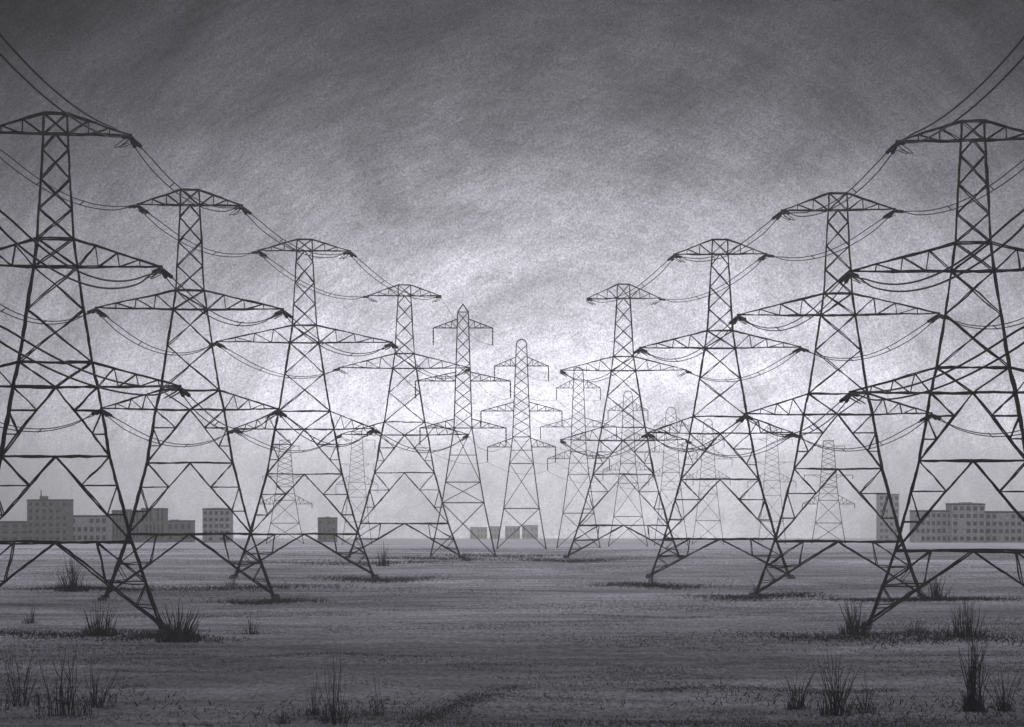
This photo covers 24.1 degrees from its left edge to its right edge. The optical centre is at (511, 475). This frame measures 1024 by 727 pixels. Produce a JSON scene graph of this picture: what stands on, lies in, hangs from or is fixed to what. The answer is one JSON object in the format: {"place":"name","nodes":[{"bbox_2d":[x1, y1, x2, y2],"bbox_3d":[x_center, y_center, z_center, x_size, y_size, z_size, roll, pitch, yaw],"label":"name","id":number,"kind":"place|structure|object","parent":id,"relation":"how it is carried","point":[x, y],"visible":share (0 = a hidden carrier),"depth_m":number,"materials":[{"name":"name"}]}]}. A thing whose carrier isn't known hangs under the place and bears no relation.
{"place":"outdoors","nodes":[
{"label":"outdoors","id":0,"kind":"place"},
{"bbox_2d":[0,538,1023,726],"bbox_3d":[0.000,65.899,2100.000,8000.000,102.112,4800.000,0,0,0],"label":"ground","id":1,"kind":"structure","parent":0,"point":[287,684],"depth_m":226.91,"materials":[{"name":"soil"}]},
{"bbox_2d":[0,521,26,540],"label":"apartment block","id":2,"kind":"structure","parent":1,"relation":"on","point":[12,530],"depth_m":1210.00,"materials":[{"name":"concrete"}]},
{"bbox_2d":[0,637,39,706],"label":"reed clump","id":3,"kind":"object","parent":1,"relation":"on","point":[24,697],"visible":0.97,"depth_m":156.58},
{"bbox_2d":[21,603,37,623],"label":"reed clump","id":4,"kind":"object","parent":1,"relation":"on","point":[31,622],"visible":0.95,"depth_m":243.09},
{"bbox_2d":[27,490,73,541],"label":"apartment block","id":5,"kind":"structure","parent":1,"relation":"on","point":[49,519],"depth_m":1150.00,"materials":[{"name":"concrete"}]},
{"bbox_2d":[36,649,91,717],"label":"reed clump","id":6,"kind":"object","parent":1,"relation":"on","point":[62,706],"visible":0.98,"depth_m":149.88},
{"bbox_2d":[54,557,90,591],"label":"reed clump","id":7,"kind":"object","parent":1,"relation":"on","point":[72,584],"visible":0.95,"depth_m":309.93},
{"bbox_2d":[73,515,111,540],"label":"apartment block","id":8,"kind":"structure","parent":1,"relation":"on","point":[92,527],"depth_m":1190.00,"materials":[{"name":"concrete"}]},
{"bbox_2d":[0,111,190,630],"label":"lattice pylon","id":9,"kind":"object","parent":1,"relation":"on","point":[166,274],"visible":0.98,"depth_m":230.86,"materials":[{"name":"metal"}]},
{"bbox_2d":[0,33,128,137],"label":"power cable","id":10,"kind":"object","parent":9,"relation":"hanging from","point":[38,75],"visible":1,"depth_m":191.58,"materials":[{"name":"metal"}]},
{"bbox_2d":[0,209,159,288],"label":"power cable","id":11,"kind":"object","parent":9,"relation":"hanging from","point":[38,244],"visible":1,"depth_m":180.25,"materials":[{"name":"metal"}]},
{"bbox_2d":[0,325,177,395],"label":"power cable","id":12,"kind":"object","parent":9,"relation":"hanging from","point":[43,351],"visible":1,"depth_m":183.34,"materials":[{"name":"metal"}]},
{"bbox_2d":[73,660,121,708],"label":"reed clump","id":13,"kind":"object","parent":1,"relation":"on","point":[94,703],"visible":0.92,"depth_m":155.06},
{"bbox_2d":[81,601,119,636],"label":"reed clump","id":14,"kind":"object","parent":1,"relation":"on","point":[101,631],"visible":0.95,"depth_m":224.56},
{"bbox_2d":[112,509,140,541],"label":"apartment block","id":15,"kind":"structure","parent":1,"relation":"on","point":[117,533],"depth_m":1159.92,"materials":[{"name":"concrete"}]},
{"bbox_2d":[119,510,121,522],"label":"window","id":16,"kind":"structure","parent":15,"relation":"in","point":[120,516],"depth_m":1159.93,"materials":[{"name":"paint"}]},
{"bbox_2d":[141,508,167,542],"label":"apartment block","id":17,"kind":"structure","parent":1,"relation":"on","point":[154,520],"depth_m":1130.00,"materials":[{"name":"concrete"}]},
{"bbox_2d":[145,524,147,537],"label":"window","id":18,"kind":"structure","parent":17,"relation":"in","point":[146,525],"depth_m":1130.02,"materials":[{"name":"glass"}]},
{"bbox_2d":[149,524,151,537],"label":"window","id":19,"kind":"structure","parent":17,"relation":"in","point":[150,525],"depth_m":1130.02,"materials":[{"name":"glass"}]},
{"bbox_2d":[149,508,151,521],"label":"window","id":20,"kind":"structure","parent":17,"relation":"in","point":[150,513],"depth_m":1130.02,"materials":[{"name":"paint"}]},
{"bbox_2d":[157,524,159,537],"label":"window","id":21,"kind":"structure","parent":17,"relation":"in","point":[158,525],"depth_m":1130.02,"materials":[{"name":"glass"}]},
{"bbox_2d":[157,508,159,521],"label":"window","id":22,"kind":"structure","parent":17,"relation":"in","point":[158,511],"depth_m":1130.02,"materials":[{"name":"paint"}]},
{"bbox_2d":[154,597,203,642],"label":"reed clump","id":23,"kind":"object","parent":1,"relation":"on","point":[169,634],"visible":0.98,"depth_m":217.81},
{"bbox_2d":[168,520,195,541],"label":"apartment block","id":24,"kind":"structure","parent":1,"relation":"on","point":[181,526],"depth_m":1200.00,"materials":[{"name":"concrete"}]},
{"bbox_2d":[87,188,292,600],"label":"lattice pylon","id":25,"kind":"object","parent":1,"relation":"on","point":[173,309],"visible":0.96,"depth_m":292.44,"materials":[{"name":"metal"}]},
{"bbox_2d":[0,304,92,324],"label":"power cable","id":26,"kind":"object","parent":25,"relation":"hanging from","point":[37,319],"visible":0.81,"depth_m":264.07,"materials":[{"name":"metal"}]},
{"bbox_2d":[0,413,96,432],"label":"power cable","id":27,"kind":"object","parent":25,"relation":"hanging from","point":[50,428],"visible":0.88,"depth_m":270.03,"materials":[{"name":"metal"}]},
{"bbox_2d":[0,149,133,210],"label":"power cable","id":28,"kind":"object","parent":25,"relation":"hanging from","point":[60,191],"visible":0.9,"depth_m":257.77,"materials":[{"name":"metal"}]},
{"bbox_2d":[102,317,213,355],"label":"power cable","id":29,"kind":"object","parent":25,"relation":"hanging from","point":[152,346],"visible":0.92,"depth_m":316.01,"materials":[{"name":"metal"}]},
{"bbox_2d":[108,416,231,447],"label":"power cable","id":30,"kind":"object","parent":25,"relation":"hanging from","point":[165,441],"visible":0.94,"depth_m":320.39,"materials":[{"name":"metal"}]},
{"bbox_2d":[135,148,239,211],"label":"power cable","id":31,"kind":"object","parent":25,"relation":"hanging from","point":[181,188],"visible":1,"depth_m":256.01,"materials":[{"name":"metal"}]},
{"bbox_2d":[143,213,255,256],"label":"power cable","id":32,"kind":"object","parent":25,"relation":"hanging from","point":[192,242],"visible":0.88,"depth_m":316.46,"materials":[{"name":"metal"}]},
{"bbox_2d":[167,278,280,326],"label":"power cable","id":33,"kind":"object","parent":25,"relation":"hanging from","point":[217,314],"visible":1,"depth_m":257.14,"materials":[{"name":"metal"}]},
{"bbox_2d":[184,396,276,432],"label":"power cable","id":34,"kind":"object","parent":25,"relation":"hanging from","point":[267,419],"visible":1,"depth_m":256.49,"materials":[{"name":"metal"}]},
{"bbox_2d":[247,214,347,257],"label":"power cable","id":35,"kind":"object","parent":25,"relation":"hanging from","point":[292,244],"visible":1,"depth_m":318.82,"materials":[{"name":"metal"}]},
{"bbox_2d":[282,417,370,447],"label":"power cable","id":36,"kind":"object","parent":25,"relation":"hanging from","point":[323,441],"visible":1,"depth_m":319.82,"materials":[{"name":"metal"}]},
{"bbox_2d":[287,318,388,355],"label":"power cable","id":37,"kind":"object","parent":25,"relation":"hanging from","point":[333,347],"visible":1,"depth_m":318.87,"materials":[{"name":"metal"}]},
{"bbox_2d":[202,508,232,542],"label":"apartment block","id":38,"kind":"structure","parent":1,"relation":"on","point":[217,520],"depth_m":1150.00,"materials":[{"name":"concrete"}]},
{"bbox_2d":[225,575,237,585],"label":"reed clump","id":39,"kind":"object","parent":1,"relation":"on","point":[233,584],"visible":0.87,"depth_m":327.21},
{"bbox_2d":[242,616,260,634],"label":"reed clump","id":40,"kind":"object","parent":1,"relation":"on","point":[251,631],"visible":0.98,"depth_m":227.71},
{"bbox_2d":[276,709,290,723],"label":"reed clump","id":41,"kind":"object","parent":1,"relation":"on","point":[282,721],"visible":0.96,"depth_m":145.12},
{"bbox_2d":[260,440,312,543],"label":"slender pylon","id":42,"kind":"object","parent":1,"relation":"on","point":[275,500],"visible":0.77,"depth_m":887.91,"materials":[{"name":"grey metal"}]},
{"bbox_2d":[209,238,397,578],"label":"lattice pylon","id":43,"kind":"object","parent":1,"relation":"on","point":[390,344],"visible":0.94,"depth_m":353.98,"materials":[{"name":"metal"}]},
{"bbox_2d":[305,667,327,715],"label":"reed clump","id":44,"kind":"object","parent":1,"relation":"on","point":[314,712],"visible":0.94,"depth_m":150.02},
{"bbox_2d":[317,517,337,541],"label":"apartment block","id":45,"kind":"structure","parent":1,"relation":"on","point":[327,524],"depth_m":1230.00,"materials":[{"name":"concrete"}]},
{"bbox_2d":[316,648,354,724],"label":"reed clump","id":46,"kind":"object","parent":1,"relation":"on","point":[332,714],"visible":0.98,"depth_m":145.22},
{"bbox_2d":[336,431,377,543],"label":"slender pylon","id":47,"kind":"object","parent":1,"relation":"on","point":[357,482],"visible":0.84,"depth_m":826.84,"materials":[{"name":"grey metal"}]},
{"bbox_2d":[369,676,385,715],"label":"reed clump","id":48,"kind":"object","parent":1,"relation":"on","point":[376,713],"visible":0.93,"depth_m":149.96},
{"bbox_2d":[376,540,390,565],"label":"reed clump","id":49,"kind":"object","parent":1,"relation":"on","point":[383,561],"visible":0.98,"depth_m":399.64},
{"bbox_2d":[333,284,469,558],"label":"lattice pylon","id":50,"kind":"object","parent":1,"relation":"on","point":[452,538],"visible":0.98,"depth_m":438.52,"materials":[{"name":"metal"}]},
{"bbox_2d":[221,347,336,378],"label":"power cable","id":51,"kind":"object","parent":50,"relation":"hanging from","point":[272,371],"visible":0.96,"depth_m":387.03,"materials":[{"name":"metal"}]},
{"bbox_2d":[239,433,339,452],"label":"power cable","id":52,"kind":"object","parent":50,"relation":"hanging from","point":[284,449],"visible":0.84,"depth_m":391.90,"materials":[{"name":"metal"}]},
{"bbox_2d":[264,258,362,299],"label":"power cable","id":53,"kind":"object","parent":50,"relation":"hanging from","point":[310,285],"visible":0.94,"depth_m":387.99,"materials":[{"name":"metal"}]},
{"bbox_2d":[353,257,439,299],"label":"power cable","id":54,"kind":"object","parent":50,"relation":"hanging from","point":[390,284],"visible":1,"depth_m":387.93,"materials":[{"name":"metal"}]},
{"bbox_2d":[377,433,466,452],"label":"power cable","id":55,"kind":"object","parent":50,"relation":"hanging from","point":[420,450],"visible":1,"depth_m":393.42,"materials":[{"name":"metal"}]},
{"bbox_2d":[394,348,468,378],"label":"power cable","id":56,"kind":"object","parent":50,"relation":"hanging from","point":[426,371],"visible":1,"depth_m":389.42,"materials":[{"name":"metal"}]},
{"bbox_2d":[415,304,510,556],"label":"slender pylon","id":57,"kind":"object","parent":1,"relation":"on","point":[454,427],"visible":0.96,"depth_m":445.40,"materials":[{"name":"grey metal"}]},
{"bbox_2d":[461,549,472,560],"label":"reed clump","id":58,"kind":"object","parent":1,"relation":"on","point":[469,559],"visible":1,"depth_m":423.30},
{"bbox_2d":[470,527,486,538],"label":"apartment block","id":59,"kind":"structure","parent":1,"relation":"on","point":[479,532],"depth_m":2900.00,"materials":[{"name":"concrete"}]},
{"bbox_2d":[490,526,499,538],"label":"apartment block","id":60,"kind":"structure","parent":1,"relation":"on","point":[495,531],"depth_m":2940.00,"materials":[{"name":"concrete"}]},
{"bbox_2d":[0,548,1023,726],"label":"scrub","id":61,"kind":"object","parent":1,"relation":"on","point":[271,601],"visible":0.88,"depth_m":221.18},
{"bbox_2d":[505,526,519,538],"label":"apartment block","id":62,"kind":"structure","parent":1,"relation":"on","point":[509,530],"depth_m":2960.00,"materials":[{"name":"concrete"}]},
{"bbox_2d":[480,339,562,548],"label":"slender pylon","id":63,"kind":"object","parent":1,"relation":"on","point":[510,463],"visible":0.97,"depth_m":511.33,"materials":[{"name":"grey metal"}]},
{"bbox_2d":[522,525,537,538],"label":"apartment block","id":64,"kind":"structure","parent":1,"relation":"on","point":[532,530],"depth_m":2900.00,"materials":[{"name":"concrete"}]},
{"bbox_2d":[540,367,616,547],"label":"slender pylon","id":65,"kind":"object","parent":1,"relation":"on","point":[578,451],"visible":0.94,"depth_m":565.77,"materials":[{"name":"grey metal"}]},
{"bbox_2d":[560,283,691,557],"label":"lattice pylon","id":66,"kind":"object","parent":1,"relation":"on","point":[588,299],"visible":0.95,"depth_m":436.94,"materials":[{"name":"metal"}]},
{"bbox_2d":[603,391,651,546],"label":"slender pylon","id":67,"kind":"object","parent":1,"relation":"on","point":[614,516],"visible":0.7,"depth_m":618.79,"materials":[{"name":"grey metal"}]},
{"bbox_2d":[643,571,659,585],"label":"reed clump","id":68,"kind":"object","parent":1,"relation":"on","point":[652,582],"visible":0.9,"depth_m":327.20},
{"bbox_2d":[646,407,696,545],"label":"slender pylon","id":69,"kind":"object","parent":1,"relation":"on","point":[670,469],"visible":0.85,"depth_m":710.43,"materials":[{"name":"grey metal"}]},
{"bbox_2d":[686,419,731,544],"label":"slender pylon","id":70,"kind":"object","parent":1,"relation":"on","point":[696,520],"visible":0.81,"depth_m":792.66,"materials":[{"name":"grey metal"}]},
{"bbox_2d":[633,238,808,578],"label":"lattice pylon","id":71,"kind":"object","parent":1,"relation":"on","point":[639,350],"visible":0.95,"depth_m":354.03,"materials":[{"name":"metal"}]},
{"bbox_2d":[562,353,637,382],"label":"power cable","id":72,"kind":"object","parent":71,"relation":"hanging from","point":[604,375],"visible":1,"depth_m":386.55,"materials":[{"name":"metal"}]},
{"bbox_2d":[562,438,644,457],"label":"power cable","id":73,"kind":"object","parent":71,"relation":"hanging from","point":[606,454],"visible":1,"depth_m":390.36,"materials":[{"name":"metal"}]},
{"bbox_2d":[592,260,670,302],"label":"power cable","id":74,"kind":"object","parent":71,"relation":"hanging from","point":[635,287],"visible":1,"depth_m":386.67,"materials":[{"name":"metal"}]},
{"bbox_2d":[661,260,759,301],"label":"power cable","id":75,"kind":"object","parent":71,"relation":"hanging from","point":[714,289],"visible":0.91,"depth_m":388.68,"materials":[{"name":"metal"}]},
{"bbox_2d":[689,437,787,457],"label":"power cable","id":76,"kind":"object","parent":71,"relation":"hanging from","point":[742,454],"visible":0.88,"depth_m":388.96,"materials":[{"name":"metal"}]},
{"bbox_2d":[688,353,793,382],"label":"power cable","id":77,"kind":"object","parent":71,"relation":"hanging from","point":[748,375],"visible":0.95,"depth_m":386.02,"materials":[{"name":"metal"}]},
{"bbox_2d":[748,428,795,542],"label":"slender pylon","id":78,"kind":"object","parent":1,"relation":"on","point":[771,480],"visible":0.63,"depth_m":848.74,"materials":[{"name":"grey metal"}]},
{"bbox_2d":[779,667,817,710],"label":"reed clump","id":79,"kind":"object","parent":1,"relation":"on","point":[801,705],"visible":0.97,"depth_m":153.79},
{"bbox_2d":[802,440,854,543],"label":"slender pylon","id":80,"kind":"object","parent":1,"relation":"on","point":[819,500],"visible":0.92,"depth_m":959.01,"materials":[{"name":"grey metal"}]},
{"bbox_2d":[729,192,946,597],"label":"lattice pylon","id":81,"kind":"object","parent":1,"relation":"on","point":[823,315],"visible":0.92,"depth_m":296.08,"materials":[{"name":"metal"}]},
{"bbox_2d":[642,324,733,361],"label":"power cable","id":82,"kind":"object","parent":81,"relation":"hanging from","point":[693,352],"visible":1,"depth_m":321.36,"materials":[{"name":"metal"}]},
{"bbox_2d":[650,422,740,451],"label":"power cable","id":83,"kind":"object","parent":81,"relation":"hanging from","point":[698,446],"visible":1,"depth_m":322.34,"materials":[{"name":"metal"}]},
{"bbox_2d":[678,219,775,261],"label":"power cable","id":84,"kind":"object","parent":81,"relation":"hanging from","point":[732,248],"visible":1,"depth_m":320.88,"materials":[{"name":"metal"}]},
{"bbox_2d":[769,219,886,260],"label":"power cable","id":85,"kind":"object","parent":81,"relation":"hanging from","point":[831,249],"visible":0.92,"depth_m":322.56,"materials":[{"name":"metal"}]},
{"bbox_2d":[797,421,923,451],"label":"power cable","id":86,"kind":"object","parent":81,"relation":"hanging from","point":[867,445],"visible":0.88,"depth_m":319.51,"materials":[{"name":"metal"}]},
{"bbox_2d":[805,323,930,360],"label":"power cable","id":87,"kind":"object","parent":81,"relation":"hanging from","point":[876,351],"visible":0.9,"depth_m":318.52,"materials":[{"name":"metal"}]},
{"bbox_2d":[817,648,858,716],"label":"reed clump","id":88,"kind":"object","parent":1,"relation":"on","point":[834,710],"visible":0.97,"depth_m":149.85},
{"bbox_2d":[837,596,870,634],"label":"reed clump","id":89,"kind":"object","parent":1,"relation":"on","point":[849,628],"visible":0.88,"depth_m":227.74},
{"bbox_2d":[848,672,885,713],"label":"reed clump","id":90,"kind":"object","parent":1,"relation":"on","point":[865,705],"visible":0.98,"depth_m":151.23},
{"bbox_2d":[876,494,898,540],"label":"apartment block","id":91,"kind":"structure","parent":1,"relation":"on","point":[884,531],"depth_m":1650.00,"materials":[{"name":"concrete"}]},
{"bbox_2d":[907,617,926,632],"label":"reed clump","id":92,"kind":"object","parent":1,"relation":"on","point":[918,629],"visible":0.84,"depth_m":230.72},
{"bbox_2d":[909,510,949,542],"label":"apartment block","id":93,"kind":"structure","parent":1,"relation":"on","point":[934,526],"depth_m":1120.00,"materials":[{"name":"concrete"}]},
{"bbox_2d":[839,119,1023,629],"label":"lattice pylon","id":94,"kind":"object","parent":1,"relation":"on","point":[993,270],"visible":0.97,"depth_m":235.93,"materials":[{"name":"metal"}]},
{"bbox_2d":[740,283,844,331],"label":"power cable","id":95,"kind":"object","parent":94,"relation":"hanging from","point":[801,317],"visible":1,"depth_m":260.53,"materials":[{"name":"metal"}]},
{"bbox_2d":[747,402,844,437],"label":"power cable","id":96,"kind":"object","parent":94,"relation":"hanging from","point":[755,423],"visible":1,"depth_m":261.46,"materials":[{"name":"metal"}]},
{"bbox_2d":[784,153,891,216],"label":"power cable","id":97,"kind":"object","parent":94,"relation":"hanging from","point":[843,194],"visible":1,"depth_m":260.35,"materials":[{"name":"metal"}]},
{"bbox_2d":[851,209,1023,291],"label":"power cable","id":98,"kind":"object","parent":94,"relation":"hanging from","point":[984,243],"visible":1,"depth_m":181.31,"materials":[{"name":"metal"}]},
{"bbox_2d":[851,326,1023,400],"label":"power cable","id":99,"kind":"object","parent":94,"relation":"hanging from","point":[986,350],"visible":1,"depth_m":184.88,"materials":[{"name":"metal"}]},
{"bbox_2d":[898,36,1023,143],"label":"power cable","id":100,"kind":"object","parent":94,"relation":"hanging from","point":[986,79],"visible":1,"depth_m":193.54,"materials":[{"name":"metal"}]},
{"bbox_2d":[898,159,1023,214],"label":"power cable","id":101,"kind":"object","parent":94,"relation":"hanging from","point":[966,198],"visible":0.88,"depth_m":264.01,"materials":[{"name":"metal"}]},
{"bbox_2d":[935,418,1020,436],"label":"power cable","id":102,"kind":"object","parent":94,"relation":"hanging from","point":[955,427],"visible":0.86,"depth_m":275.45,"materials":[{"name":"metal"}]},
{"bbox_2d":[943,317,1023,329],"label":"power cable","id":103,"kind":"object","parent":94,"relation":"hanging from","point":[990,325],"visible":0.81,"depth_m":271.94,"materials":[{"name":"metal"}]},
{"bbox_2d":[918,571,954,599],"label":"reed clump","id":104,"kind":"object","parent":1,"relation":"on","point":[936,593],"visible":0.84,"depth_m":289.93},
{"bbox_2d":[945,502,984,542],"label":"apartment block","id":105,"kind":"structure","parent":1,"relation":"on","point":[967,522],"depth_m":1114.00,"materials":[{"name":"concrete"}]},
{"bbox_2d":[943,596,986,637],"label":"reed clump","id":106,"kind":"object","parent":1,"relation":"on","point":[968,633],"visible":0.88,"depth_m":224.86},
{"bbox_2d":[959,626,990,711],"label":"reed clump","id":107,"kind":"object","parent":1,"relation":"on","point":[971,703],"visible":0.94,"depth_m":152.43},
{"bbox_2d":[974,649,1023,711],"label":"reed clump","id":108,"kind":"object","parent":1,"relation":"on","point":[1003,705],"visible":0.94,"depth_m":152.50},
{"bbox_2d":[985,511,1023,542],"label":"apartment block","id":109,"kind":"structure","parent":1,"relation":"on","point":[1004,526],"depth_m":1124.00,"materials":[{"name":"concrete"}]},
{"bbox_2d":[0,0,1023,537],"label":"sky","id":110,"kind":"structure","parent":0,"point":[516,163],"materials":[{"name":"grey"}]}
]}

